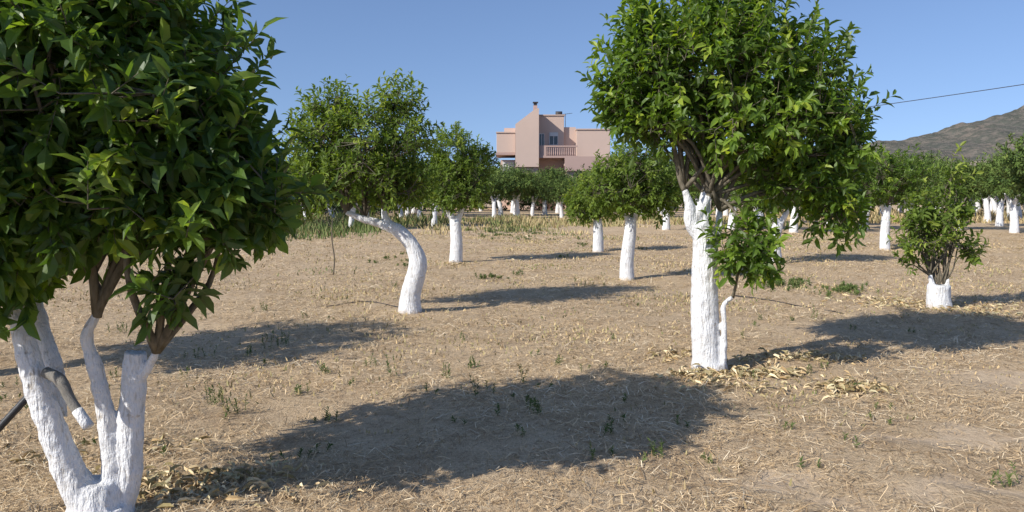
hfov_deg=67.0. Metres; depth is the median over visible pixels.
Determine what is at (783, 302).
irrigation hose
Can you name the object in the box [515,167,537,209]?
tower base
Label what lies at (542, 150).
balcony parapet
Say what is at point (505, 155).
bay base
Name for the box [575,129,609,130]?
coping
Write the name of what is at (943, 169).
orange tree
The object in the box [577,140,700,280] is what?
orange tree
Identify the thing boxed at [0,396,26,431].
support pipe
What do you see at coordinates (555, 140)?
window glass
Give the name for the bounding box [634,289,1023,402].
dry leaf litter
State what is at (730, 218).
orange tree
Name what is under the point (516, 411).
dry straw
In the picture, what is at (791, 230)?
orange tree
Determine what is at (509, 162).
white shutters
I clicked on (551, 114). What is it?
coping
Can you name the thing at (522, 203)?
hedge
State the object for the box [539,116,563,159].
block
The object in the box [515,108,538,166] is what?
stair tower
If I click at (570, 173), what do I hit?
terrace base
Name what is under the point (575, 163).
terrace wall
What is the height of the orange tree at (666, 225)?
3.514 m
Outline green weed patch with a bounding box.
[286,225,879,297]
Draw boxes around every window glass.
[540,134,543,144]
[550,136,557,144]
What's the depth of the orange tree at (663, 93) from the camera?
6.53 m
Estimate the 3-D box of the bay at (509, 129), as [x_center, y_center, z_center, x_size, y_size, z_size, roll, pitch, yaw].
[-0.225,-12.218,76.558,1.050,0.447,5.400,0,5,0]
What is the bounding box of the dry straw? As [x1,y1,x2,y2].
[0,231,1023,511]
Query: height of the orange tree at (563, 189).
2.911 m
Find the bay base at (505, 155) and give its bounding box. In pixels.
[496,153,514,157]
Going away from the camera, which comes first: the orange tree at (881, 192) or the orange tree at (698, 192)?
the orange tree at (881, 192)
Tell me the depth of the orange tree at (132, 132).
3.29 m
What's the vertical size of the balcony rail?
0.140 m
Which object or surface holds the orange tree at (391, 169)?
on the ground at (498, 450)
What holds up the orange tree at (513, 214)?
on the ground at (498, 450)
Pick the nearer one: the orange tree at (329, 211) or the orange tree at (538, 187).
the orange tree at (329, 211)
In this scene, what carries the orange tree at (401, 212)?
on the ground at (498, 450)
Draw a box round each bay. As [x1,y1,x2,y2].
[497,133,514,152]
[504,128,514,131]
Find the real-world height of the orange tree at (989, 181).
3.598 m
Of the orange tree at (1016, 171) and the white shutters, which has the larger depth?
the white shutters
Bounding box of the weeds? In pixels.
[0,272,1018,486]
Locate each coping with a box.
[539,114,564,115]
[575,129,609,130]
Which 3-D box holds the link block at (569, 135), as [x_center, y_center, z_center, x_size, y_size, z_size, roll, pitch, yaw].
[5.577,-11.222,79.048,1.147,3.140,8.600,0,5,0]
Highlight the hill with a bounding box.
[861,105,1023,165]
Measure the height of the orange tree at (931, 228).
2.414 m
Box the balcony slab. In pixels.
[539,156,564,158]
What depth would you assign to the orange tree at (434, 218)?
36.43 m
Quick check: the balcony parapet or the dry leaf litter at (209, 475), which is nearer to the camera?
the dry leaf litter at (209, 475)
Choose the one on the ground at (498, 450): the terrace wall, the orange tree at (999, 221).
the orange tree at (999, 221)
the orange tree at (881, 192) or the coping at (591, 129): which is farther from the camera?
the coping at (591, 129)
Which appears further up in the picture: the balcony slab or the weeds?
the balcony slab
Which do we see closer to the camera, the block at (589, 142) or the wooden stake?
the wooden stake
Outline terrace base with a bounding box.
[565,171,582,208]
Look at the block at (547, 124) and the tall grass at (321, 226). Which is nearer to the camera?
the tall grass at (321, 226)
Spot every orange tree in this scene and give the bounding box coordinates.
[0,0,346,511]
[273,68,445,313]
[321,200,334,217]
[332,177,371,225]
[398,205,403,217]
[418,166,459,225]
[420,121,499,262]
[477,169,517,216]
[499,170,533,215]
[520,173,551,215]
[538,175,577,217]
[559,166,619,251]
[566,174,603,202]
[575,0,901,371]
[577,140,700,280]
[641,151,700,229]
[688,170,700,203]
[694,171,747,229]
[726,163,806,263]
[789,206,798,232]
[833,143,942,249]
[846,145,900,229]
[886,141,990,308]
[893,157,945,210]
[915,156,967,197]
[916,156,1000,229]
[957,157,1012,221]
[963,152,1005,226]
[972,150,1023,232]
[986,132,1023,201]
[1009,196,1021,219]
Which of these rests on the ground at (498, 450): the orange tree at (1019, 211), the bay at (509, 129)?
the orange tree at (1019, 211)
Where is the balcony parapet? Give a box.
[539,145,545,155]
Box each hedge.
[300,204,397,217]
[325,163,1022,210]
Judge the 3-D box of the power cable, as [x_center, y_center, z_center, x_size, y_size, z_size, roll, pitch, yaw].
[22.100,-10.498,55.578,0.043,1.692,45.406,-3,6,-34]
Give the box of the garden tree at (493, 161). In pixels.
[470,146,500,205]
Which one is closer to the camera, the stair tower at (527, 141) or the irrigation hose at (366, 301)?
the irrigation hose at (366, 301)
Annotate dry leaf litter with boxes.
[2,257,567,508]
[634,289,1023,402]
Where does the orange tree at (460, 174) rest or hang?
on the ground at (498, 450)
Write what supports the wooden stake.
on the ground at (498, 450)
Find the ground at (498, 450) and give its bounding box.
[0,198,1023,511]
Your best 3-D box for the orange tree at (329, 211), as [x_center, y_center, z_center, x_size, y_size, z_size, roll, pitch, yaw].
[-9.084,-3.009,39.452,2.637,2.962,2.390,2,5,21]
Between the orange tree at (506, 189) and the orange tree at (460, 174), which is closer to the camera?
the orange tree at (460, 174)
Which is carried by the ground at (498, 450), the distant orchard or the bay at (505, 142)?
the distant orchard
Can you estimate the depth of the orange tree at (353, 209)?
33.11 m
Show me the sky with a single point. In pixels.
(483, 65)
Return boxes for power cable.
[615,84,1023,138]
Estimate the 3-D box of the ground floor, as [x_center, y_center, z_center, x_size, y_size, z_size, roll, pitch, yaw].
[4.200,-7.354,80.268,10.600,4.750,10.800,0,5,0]
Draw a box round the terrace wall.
[565,156,618,170]
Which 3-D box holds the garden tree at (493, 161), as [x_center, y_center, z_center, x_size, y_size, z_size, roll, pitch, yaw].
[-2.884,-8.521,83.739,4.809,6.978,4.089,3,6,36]
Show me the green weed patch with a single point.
(841, 287)
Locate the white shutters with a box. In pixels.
[503,161,514,168]
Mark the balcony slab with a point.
(551, 157)
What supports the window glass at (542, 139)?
on the window frame
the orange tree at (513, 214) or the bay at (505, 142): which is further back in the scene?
the bay at (505, 142)
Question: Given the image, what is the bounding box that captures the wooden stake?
[326,214,334,274]
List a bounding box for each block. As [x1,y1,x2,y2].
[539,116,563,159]
[564,127,575,159]
[576,130,609,155]
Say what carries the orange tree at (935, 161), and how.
on the ground at (498, 450)
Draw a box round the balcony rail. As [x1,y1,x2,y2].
[546,145,577,146]
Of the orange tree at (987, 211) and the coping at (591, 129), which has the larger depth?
the coping at (591, 129)
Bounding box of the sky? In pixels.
[193,0,1023,167]
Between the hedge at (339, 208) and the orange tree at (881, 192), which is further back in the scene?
the hedge at (339, 208)
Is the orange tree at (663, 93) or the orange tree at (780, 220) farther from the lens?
the orange tree at (780, 220)
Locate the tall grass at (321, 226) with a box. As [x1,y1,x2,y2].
[284,205,1023,244]
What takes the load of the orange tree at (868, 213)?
on the ground at (498, 450)
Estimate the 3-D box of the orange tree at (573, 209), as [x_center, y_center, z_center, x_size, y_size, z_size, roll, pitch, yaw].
[2.231,-1.218,20.784,1.731,2.441,1.656,-4,6,-41]
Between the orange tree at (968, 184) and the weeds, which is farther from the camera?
the orange tree at (968, 184)
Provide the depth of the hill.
645.15 m
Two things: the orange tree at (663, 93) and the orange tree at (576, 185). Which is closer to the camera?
the orange tree at (663, 93)
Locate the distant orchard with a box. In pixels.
[284,149,1023,216]
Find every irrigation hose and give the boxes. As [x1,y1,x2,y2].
[326,301,397,306]
[735,295,842,312]
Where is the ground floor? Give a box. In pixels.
[501,160,564,208]

